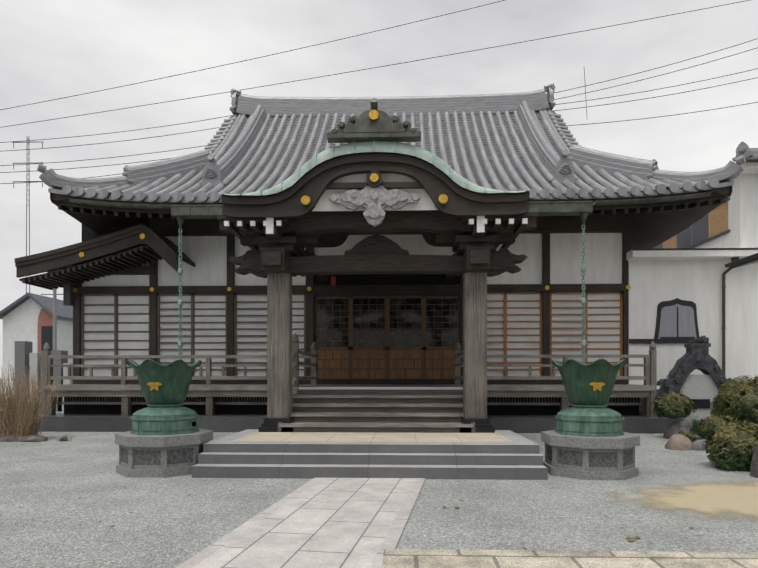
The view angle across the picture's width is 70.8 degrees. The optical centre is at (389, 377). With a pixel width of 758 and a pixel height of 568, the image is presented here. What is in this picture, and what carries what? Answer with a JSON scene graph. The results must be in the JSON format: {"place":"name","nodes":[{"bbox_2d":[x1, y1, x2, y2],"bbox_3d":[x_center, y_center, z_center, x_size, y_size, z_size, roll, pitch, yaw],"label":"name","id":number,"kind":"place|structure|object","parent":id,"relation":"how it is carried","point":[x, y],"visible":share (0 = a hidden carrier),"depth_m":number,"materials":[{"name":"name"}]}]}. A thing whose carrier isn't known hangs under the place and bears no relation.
{"place":"outdoors","nodes":[
{"label":"outdoors","id":0,"kind":"place"},
{"bbox_2d":[3,298,72,397],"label":"houses","id":1,"kind":"structure","parent":0,"point":[20,322],"depth_m":42.81,"materials":[{"name":"white paint"}]},
{"bbox_2d":[0,293,72,320],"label":"roofs","id":2,"kind":"structure","parent":1,"relation":"on","point":[64,312],"depth_m":42.91,"materials":[{"name":"grey tile"}]},
{"bbox_2d":[37,306,52,354],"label":"surround","id":3,"kind":"object","parent":1,"relation":"attached to","point":[45,317],"visible":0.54,"depth_m":42.59,"materials":[{"name":"paint"}]},
{"bbox_2d":[41,326,52,350],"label":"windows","id":4,"kind":"structure","parent":1,"relation":"attached to","point":[47,334],"depth_m":42.53,"materials":[{"name":"grey glass"}]},
{"bbox_2d":[217,212,538,280],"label":"porch beam","id":5,"kind":"structure","parent":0,"point":[375,253],"depth_m":8.34,"materials":[{"name":"brown wood"}]},
{"bbox_2d":[223,191,528,247],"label":"kohai soffit","id":6,"kind":"structure","parent":5,"relation":"on","point":[326,240],"depth_m":11.00,"materials":[{"name":"brown wood"}]},
{"bbox_2d":[221,153,529,218],"bbox_3d":[-0.214,-2.816,7.844,4.500,0.903,0.150,0,0,2],"label":"curved bargeboard","id":7,"kind":"object","parent":6,"relation":"attached to","point":[436,183],"visible":0.98,"depth_m":7.80,"materials":[{"name":"brown wood"}]},
{"bbox_2d":[301,110,447,205],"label":"gold medallions","id":8,"kind":"object","parent":7,"relation":"attached to","point":[374,177],"visible":1,"depth_m":7.72,"materials":[{"name":"gold metal"}]},
{"bbox_2d":[325,170,423,189],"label":"beam","id":9,"kind":"structure","parent":7,"relation":"attached to","point":[386,185],"depth_m":7.84,"materials":[{"name":"brown wood"}]},
{"bbox_2d":[329,186,420,226],"bbox_3d":[-0.214,-2.537,7.839,1.360,0.600,0.140,0,0,2],"label":"carved gable ornament","id":10,"kind":"object","parent":7,"relation":"attached to","point":[374,202],"visible":1,"depth_m":7.81,"materials":[{"name":"grey wood"}]},
{"bbox_2d":[312,173,437,210],"bbox_3d":[-0.210,-2.781,7.979,2.100,0.627,0.001,0,0,2],"label":"gable panel","id":11,"kind":"object","parent":7,"relation":"attached to","point":[425,202],"visible":0.42,"depth_m":7.98,"materials":[{"name":"white paint"}]},
{"bbox_2d":[221,140,529,195],"bbox_3d":[-0.216,-3.072,7.758,4.500,0.838,0.121,0,0,2],"label":"copper roof edge","id":12,"kind":"object","parent":7,"relation":"on","point":[394,146],"visible":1,"depth_m":7.73,"materials":[{"name":"green metal"}]},
{"bbox_2d":[327,98,420,142],"bbox_3d":[-0.215,-3.750,7.793,1.360,0.586,0.308,0,0,2],"label":"roof ridge ornament","id":13,"kind":"object","parent":12,"relation":"on","point":[383,127],"visible":0.96,"depth_m":7.67,"materials":[{"name":"metal"}]},
{"bbox_2d":[224,216,527,233],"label":"rafter ends","id":14,"kind":"object","parent":6,"relation":"attached to","point":[268,223],"visible":0.96,"depth_m":7.88,"materials":[{"name":"white paint"}]},
{"bbox_2d":[225,215,526,276],"bbox_3d":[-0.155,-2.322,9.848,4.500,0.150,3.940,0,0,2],"label":"brackets","id":15,"kind":"object","parent":5,"relation":"attached to","point":[234,230],"visible":0.31,"depth_m":7.98,"materials":[{"name":"brown wood"}]},
{"bbox_2d":[0,380,757,567],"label":"ground","id":16,"kind":"structure","parent":0,"point":[173,525],"depth_m":4.87,"materials":[{"name":"grey gravel"}]},
{"bbox_2d":[0,364,62,437],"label":"ornamental grass","id":17,"kind":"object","parent":16,"relation":"on","point":[17,409],"depth_m":10.32,"materials":[{"name":"beige plant"}]},
{"bbox_2d":[15,341,67,411],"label":"stone pillars","id":18,"kind":"structure","parent":16,"relation":"on","point":[23,349],"depth_m":19.31,"materials":[{"name":"grey stone"}]},
{"bbox_2d":[29,353,72,411],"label":"light gravestones","id":19,"kind":"object","parent":16,"relation":"on","point":[35,361],"visible":0.21,"depth_m":19.30,"materials":[{"name":"grey stone"}]},
{"bbox_2d":[41,288,62,349],"bbox_3d":[-21.679,-2.337,34.560,1.800,7.119,0.260,0,0,2],"label":"utility pole","id":20,"kind":"object","parent":16,"relation":"on","point":[54,294],"visible":0.46,"depth_m":34.50,"materials":[{"name":"grey"}]},
{"bbox_2d":[115,428,212,477],"bbox_3d":[-2.958,0.973,7.049,1.109,0.500,1.109,0,0,2],"label":"stone pedestal","id":21,"kind":"object","parent":16,"relation":"on","point":[129,441],"visible":0.75,"depth_m":6.56,"materials":[{"name":"grey stone"}]},
{"bbox_2d":[122,445,202,464],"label":"panels","id":22,"kind":"object","parent":21,"relation":"attached to","point":[153,457],"visible":0.27,"depth_m":6.61,"materials":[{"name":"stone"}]},
{"bbox_2d":[130,404,198,434],"bbox_3d":[-2.958,0.535,7.049,0.780,0.375,0.780,0,0,2],"label":"basin base","id":23,"kind":"object","parent":21,"relation":"on","point":[170,419],"visible":0.92,"depth_m":6.75,"materials":[{"name":"green metal"}]},
{"bbox_2d":[127,359,201,426],"bbox_3d":[-2.958,0.205,7.049,0.902,0.875,0.902,0,0,-21],"label":"rainwater basin","id":24,"kind":"object","parent":23,"relation":"on","point":[174,378],"visible":0.94,"depth_m":6.79,"materials":[{"name":"green metal"}]},
{"bbox_2d":[147,382,161,390],"bbox_3d":[-2.967,0.083,6.753,0.190,0.165,0.052,0,0,2],"label":"gold crest","id":25,"kind":"object","parent":24,"relation":"on","point":[155,385],"visible":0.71,"depth_m":6.74,"materials":[{"name":"gold metal"}]},
{"bbox_2d":[176,478,321,567],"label":"path border","id":26,"kind":"object","parent":16,"relation":"on","point":[202,555],"visible":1,"depth_m":4.25,"materials":[{"name":"grey stone"}]},
{"bbox_2d":[193,478,415,567],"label":"path","id":27,"kind":"structure","parent":16,"relation":"on","point":[334,522],"depth_m":4.25,"materials":[{"name":"grey stone"}]},
{"bbox_2d":[64,397,638,414],"bbox_3d":[-1.054,0.761,11.615,13.900,0.924,2.540,0,0,2],"label":"veranda skirting lattice","id":28,"kind":"object","parent":16,"relation":"on","point":[262,409],"visible":0.18,"depth_m":12.91,"materials":[{"name":"black wood"}]},
{"bbox_2d":[28,413,684,433],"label":"plinth","id":29,"kind":"structure","parent":16,"relation":"on","point":[63,422],"depth_m":11.93,"materials":[{"name":"stone"}]},
{"bbox_2d":[42,333,656,416],"bbox_3d":[-1.082,0.028,10.481,14.200,1.730,4.170,0,0,2],"label":"veranda","id":30,"kind":"object","parent":29,"relation":"on","point":[650,369],"visible":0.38,"depth_m":12.37,"materials":[{"name":"grey wood"}]},
{"bbox_2d":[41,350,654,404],"bbox_3d":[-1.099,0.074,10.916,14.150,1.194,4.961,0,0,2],"label":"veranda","id":31,"kind":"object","parent":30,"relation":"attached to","point":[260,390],"visible":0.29,"depth_m":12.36,"materials":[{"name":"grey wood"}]},
{"bbox_2d":[299,387,462,389],"bbox_3d":[-0.158,0.196,9.764,3.000,0.045,0.012,0,0,2],"label":"stair nosing","id":32,"kind":"object","parent":31,"relation":"on","point":[418,388],"visible":1,"depth_m":9.75,"materials":[{"name":"white paint"}]},
{"bbox_2d":[73,229,630,375],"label":"wooden posts","id":33,"kind":"object","parent":29,"relation":"on","point":[626,248],"visible":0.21,"depth_m":13.41,"materials":[{"name":"brown wood"}]},
{"bbox_2d":[73,213,629,383],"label":"horizontal beams","id":34,"kind":"structure","parent":33,"relation":"attached to","point":[609,223],"depth_m":13.36,"materials":[{"name":"brown wood"}]},
{"bbox_2d":[63,267,73,305],"bbox_3d":[-8.121,-2.302,13.524,0.180,0.950,0.180,0,0,2],"label":"bell","id":35,"kind":"object","parent":34,"relation":"attached to","point":[68,297],"visible":0.57,"depth_m":13.44,"materials":[{"name":"grey metal"}]},
{"bbox_2d":[15,224,194,280],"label":"annex roof","id":36,"kind":"structure","parent":34,"relation":"on","point":[109,246],"depth_m":12.56,"materials":[{"name":"brown wood"}]},
{"bbox_2d":[22,247,161,289],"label":"canopy rafters","id":37,"kind":"object","parent":36,"relation":"attached to","point":[103,267],"visible":0.9,"depth_m":12.97,"materials":[{"name":"brown wood"}]},
{"bbox_2d":[79,233,145,257],"bbox_3d":[-6.514,-3.108,12.541,1.590,0.559,0.030,0,0,2],"label":"medallion","id":38,"kind":"object","parent":36,"relation":"attached to","point":[82,254],"visible":0.98,"depth_m":12.55,"materials":[{"name":"gold metal"}]},
{"bbox_2d":[81,293,305,375],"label":"grey shoji frames","id":39,"kind":"structure","parent":34,"relation":"on","point":[192,322],"depth_m":13.58,"materials":[{"name":"grey wood"}]},
{"bbox_2d":[84,294,619,375],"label":"shoji screens","id":40,"kind":"object","parent":39,"relation":"attached to","point":[110,327],"depth_m":13.56,"materials":[{"name":"white paper"}]},
{"bbox_2d":[331,276,335,284],"bbox_3d":[-1.410,-2.442,13.461,0.120,0.230,0.030,0,0,2],"label":"plaque","id":41,"kind":"object","parent":34,"relation":"attached to","point":[333,280],"visible":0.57,"depth_m":13.45,"materials":[{"name":"red wood"}]},
{"bbox_2d":[73,285,630,291],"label":"metal nail covers","id":42,"kind":"object","parent":34,"relation":"attached to","point":[547,287],"visible":0.79,"depth_m":13.41,"materials":[{"name":"gold metal"}]},
{"bbox_2d":[82,218,621,285],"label":"wall panels","id":43,"kind":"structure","parent":34,"relation":"attached to","point":[207,255],"depth_m":13.43,"materials":[{"name":"white paint"}]},
{"bbox_2d":[314,296,460,378],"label":"door frames","id":44,"kind":"structure","parent":34,"relation":"attached to","point":[387,348],"depth_m":13.45,"materials":[{"name":"brown wood"}]},
{"bbox_2d":[317,350,454,377],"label":"door panels","id":45,"kind":"object","parent":44,"relation":"in","point":[380,354],"visible":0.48,"depth_m":13.47,"materials":[{"name":"brown wood"}]},
{"bbox_2d":[317,298,457,346],"bbox_3d":[-0.048,-1.387,13.487,3.580,1.220,0.036,0,0,2],"label":"door glass","id":46,"kind":"object","parent":44,"relation":"in","point":[327,303],"visible":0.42,"depth_m":13.47,"materials":[{"name":"black glass"}]},
{"bbox_2d":[487,292,622,375],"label":"orange shoji frames","id":47,"kind":"structure","parent":34,"relation":"attached to","point":[505,321],"depth_m":13.30,"materials":[{"name":"brown wood"}]},
{"bbox_2d":[7,433,718,548],"bbox_3d":[-0.222,1.213,6.407,17.933,0.004,9.946,0,0,2],"label":"gravel debris","id":48,"kind":"object","parent":16,"relation":"on","point":[442,506],"visible":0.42,"depth_m":4.90,"materials":[{"name":"grey stone"}]},
{"bbox_2d":[192,444,547,479],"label":"stone steps","id":49,"kind":"structure","parent":16,"relation":"on","point":[379,472],"depth_m":6.60,"materials":[{"name":"stone"}]},
{"bbox_2d":[194,429,546,467],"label":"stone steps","id":50,"kind":"structure","parent":49,"relation":"on","point":[515,438],"depth_m":6.76,"materials":[{"name":"grey stone"}]},
{"bbox_2d":[233,431,511,441],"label":"platform tiles","id":51,"kind":"object","parent":50,"relation":"on","point":[363,437],"visible":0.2,"depth_m":7.55,"materials":[{"name":"beige stone"}]},
{"bbox_2d":[259,417,494,432],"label":"pillar bases","id":52,"kind":"object","parent":51,"relation":"on","point":[481,425],"visible":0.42,"depth_m":8.29,"materials":[{"name":"black stone"}]},
{"bbox_2d":[267,252,486,418],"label":"porch pillars","id":53,"kind":"structure","parent":52,"relation":"on","point":[279,345],"depth_m":8.39,"materials":[{"name":"grey wood"}]},
{"bbox_2d":[278,390,474,432],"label":"wooden steps","id":54,"kind":"structure","parent":16,"relation":"on","point":[385,410],"depth_m":8.85,"materials":[{"name":"wood"}]},
{"bbox_2d":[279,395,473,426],"bbox_3d":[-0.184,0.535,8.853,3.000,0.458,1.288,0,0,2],"label":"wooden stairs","id":55,"kind":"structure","parent":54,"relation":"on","point":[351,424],"depth_m":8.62,"materials":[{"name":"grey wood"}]},
{"bbox_2d":[0,418,757,477],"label":"rocks","id":56,"kind":"object","parent":16,"relation":"on","point":[677,427],"visible":0.46,"depth_m":10.16,"materials":[{"name":"stone"}]},
{"bbox_2d":[0,0,757,292],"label":"power lines","id":57,"kind":"object","parent":16,"relation":"on","point":[29,181],"visible":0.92,"depth_m":140.95,"materials":[{"name":"grey metal"}]},
{"bbox_2d":[58,414,704,441],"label":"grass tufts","id":58,"kind":"object","parent":16,"relation":"on","point":[694,428],"visible":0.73,"depth_m":10.06,"materials":[{"name":"green"}]},
{"bbox_2d":[369,478,424,567],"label":"path border","id":59,"kind":"object","parent":16,"relation":"on","point":[392,537],"visible":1,"depth_m":4.39,"materials":[{"name":"grey stone"}]},
{"bbox_2d":[382,549,757,567],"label":"cobble paving","id":60,"kind":"structure","parent":16,"relation":"on","point":[422,558],"depth_m":3.52,"materials":[{"name":"beige stone"}]},
{"bbox_2d":[541,430,639,479],"bbox_3d":[2.579,0.973,6.887,1.109,0.500,1.109,0,0,2],"label":"stone pedestal","id":61,"kind":"object","parent":16,"relation":"on","point":[585,446],"visible":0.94,"depth_m":6.43,"materials":[{"name":"grey stone"}]},
{"bbox_2d":[555,404,623,436],"bbox_3d":[2.579,0.535,6.887,0.780,0.375,0.780,0,0,2],"label":"basin base","id":62,"kind":"object","parent":61,"relation":"on","point":[590,420],"visible":0.92,"depth_m":6.59,"materials":[{"name":"green metal"}]},
{"bbox_2d":[551,358,626,404],"bbox_3d":[2.579,0.205,6.887,0.902,0.875,0.902,0,0,-21],"label":"lotus-shaped water basin","id":63,"kind":"object","parent":62,"relation":"on","point":[578,377],"visible":0.88,"depth_m":6.63,"materials":[{"name":"green metal"}]},
{"bbox_2d":[589,382,604,390],"bbox_3d":[2.570,0.083,6.591,0.190,0.165,0.052,0,0,2],"label":"gold crest","id":64,"kind":"object","parent":63,"relation":"attached to","point":[595,385],"visible":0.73,"depth_m":6.57,"materials":[{"name":"gold metal"}]},
{"bbox_2d":[597,479,757,521],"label":"sand patch","id":65,"kind":"object","parent":16,"relation":"on","point":[713,499],"visible":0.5,"depth_m":5.36,"materials":[{"name":"beige sand"}]},
{"bbox_2d":[665,434,691,450],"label":"pink rocks","id":66,"kind":"object","parent":16,"relation":"on","point":[679,442],"visible":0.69,"depth_m":8.96,"materials":[{"name":"pink stone"}]},
{"bbox_2d":[662,375,718,421],"bbox_3d":[6.989,0.579,12.270,1.472,1.288,0.480,0,0,2],"label":"monument stone","id":67,"kind":"object","parent":16,"relation":"on","point":[699,387],"visible":0.21,"depth_m":12.03,"materials":[{"name":"grey stone"}]},
{"bbox_2d":[687,399,709,407],"bbox_3d":[6.982,0.590,12.020,0.497,0.207,0.020,0,0,2],"label":"monument plaque","id":68,"kind":"object","parent":67,"relation":"attached to","point":[702,403],"visible":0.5,"depth_m":12.01,"materials":[{"name":"black stone"}]},
{"bbox_2d":[626,162,757,398],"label":"white building","id":69,"kind":"structure","parent":16,"relation":"on","point":[656,278],"depth_m":13.08,"materials":[{"name":"white paint"}]},
{"bbox_2d":[654,198,729,247],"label":"louvre frames","id":70,"kind":"structure","parent":69,"relation":"attached to","point":[713,237],"depth_m":14.62,"materials":[{"name":"brown wood"}]},
{"bbox_2d":[655,213,708,247],"bbox_3d":[8.584,-4.067,15.914,0.025,0.740,3.340,0,0,2],"label":"louvre window","id":71,"kind":"structure","parent":70,"relation":"in","point":[691,228],"depth_m":14.90,"materials":[{"name":"grey metal"}]},
{"bbox_2d":[629,248,757,343],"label":"building trim","id":72,"kind":"structure","parent":69,"relation":"attached to","point":[661,305],"depth_m":13.05,"materials":[{"name":"black"}]},
{"bbox_2d":[660,307,694,338],"bbox_3d":[7.062,-1.337,13.045,0.840,0.780,0.015,0,0,2],"label":"mullion","id":73,"kind":"object","parent":72,"relation":"attached to","point":[677,337],"visible":0.93,"depth_m":13.04},
{"bbox_2d":[658,304,696,338],"bbox_3d":[7.062,-1.377,13.054,0.929,0.860,0.008,0,0,2],"label":"blind","id":74,"kind":"object","parent":72,"relation":"in","point":[668,324],"visible":0.94,"depth_m":13.05,"materials":[{"name":"grey fabric"}]},
{"bbox_2d":[663,201,727,247],"bbox_3d":[8.559,-4.067,15.065,0.025,0.740,3.340,0,0,2],"label":"window panel","id":75,"kind":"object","parent":69,"relation":"attached to","point":[718,219],"depth_m":13.85,"materials":[{"name":"brown wood"}]},
{"bbox_2d":[722,158,757,376],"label":"drain pipes","id":76,"kind":"object","parent":69,"relation":"attached to","point":[724,287],"visible":0.58,"depth_m":12.96,"materials":[{"name":"grey metal"}]},
{"bbox_2d":[725,253,757,268],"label":"small roof edge","id":77,"kind":"object","parent":69,"relation":"attached to","point":[751,259],"visible":1,"depth_m":10.14,"materials":[{"name":"grey"}]},
{"bbox_2d":[732,142,757,163],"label":"white building roof","id":78,"kind":"structure","parent":69,"relation":"on","point":[744,149],"depth_m":12.51,"materials":[{"name":"tile"}]},
{"bbox_2d":[655,335,734,404],"bbox_3d":[6.984,-0.091,12.108,1.914,1.708,0.376,0,0,2],"label":"monument onigawara","id":79,"kind":"object","parent":16,"relation":"on","point":[697,356],"visible":0.54,"depth_m":11.96,"materials":[{"name":"grey stone"}]},
{"bbox_2d":[651,375,757,471],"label":"shrubs","id":80,"kind":"object","parent":16,"relation":"on","point":[719,399],"visible":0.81,"depth_m":9.72,"materials":[{"name":"green plant"}]},
{"bbox_2d":[0,0,757,378],"label":"sky","id":81,"kind":"structure","parent":0,"point":[50,49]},
{"bbox_2d":[309,382,462,383],"bbox_3d":[-0.050,0.146,13.417,3.900,0.086,0.200,0,0,2],"label":"door sill","id":82,"kind":"structure","parent":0,"point":[385,382],"depth_m":13.32,"materials":[{"name":"grey wood"}]},
{"bbox_2d":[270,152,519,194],"bbox_3d":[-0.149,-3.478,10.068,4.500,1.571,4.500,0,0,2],"label":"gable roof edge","id":83,"kind":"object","parent":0,"point":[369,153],"depth_m":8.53,"materials":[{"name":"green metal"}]},
{"bbox_2d":[547,446,632,466],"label":"panels","id":84,"kind":"object","parent":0,"point":[596,459],"visible":0.31,"depth_m":6.48,"materials":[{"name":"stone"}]},
{"bbox_3d":[0.076,-6.378,17.715,15.200,4.801,11.800,0,0,2],"label":"roof","id":85,"kind":"object","parent":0,"visible":0},
{"bbox_2d":[69,192,710,227],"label":"gutters","id":86,"kind":"object","parent":85,"relation":"attached to","point":[581,209],"visible":0.88,"depth_m":11.51,"materials":[{"name":"green metal"}]},
{"bbox_2d":[178,225,585,363],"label":"rain chains","id":87,"kind":"object","parent":86,"relation":"attached to","point":[180,305],"visible":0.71,"depth_m":11.51,"materials":[{"name":"green metal"}]},
{"bbox_2d":[50,185,731,249],"bbox_3d":[0.076,-3.904,17.715,15.200,0.588,11.800,0,0,2],"label":"eave timber","id":88,"kind":"object","parent":85,"relation":"hanging from","point":[653,224],"visible":0.33,"depth_m":12.33,"materials":[{"name":"brown wood"}]},
{"bbox_2d":[48,181,733,202],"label":"roof eave tiles","id":89,"kind":"object","parent":88,"relation":"on","point":[536,197],"visible":0.1,"depth_m":11.71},
{"bbox_2d":[51,111,732,197],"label":"roof tile rows","id":90,"kind":"object","parent":88,"relation":"on","point":[472,167],"visible":0.23,"depth_m":15.57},
{"bbox_2d":[62,109,718,201],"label":"roof ribs","id":91,"kind":"object","parent":90,"relation":"on","point":[167,194],"visible":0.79,"depth_m":13.92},
{"bbox_2d":[37,83,745,188],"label":"roof ridges","id":92,"kind":"object","parent":90,"relation":"on","point":[259,109],"visible":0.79,"depth_m":15.51,"materials":[{"name":"grey tile"}]}
]}

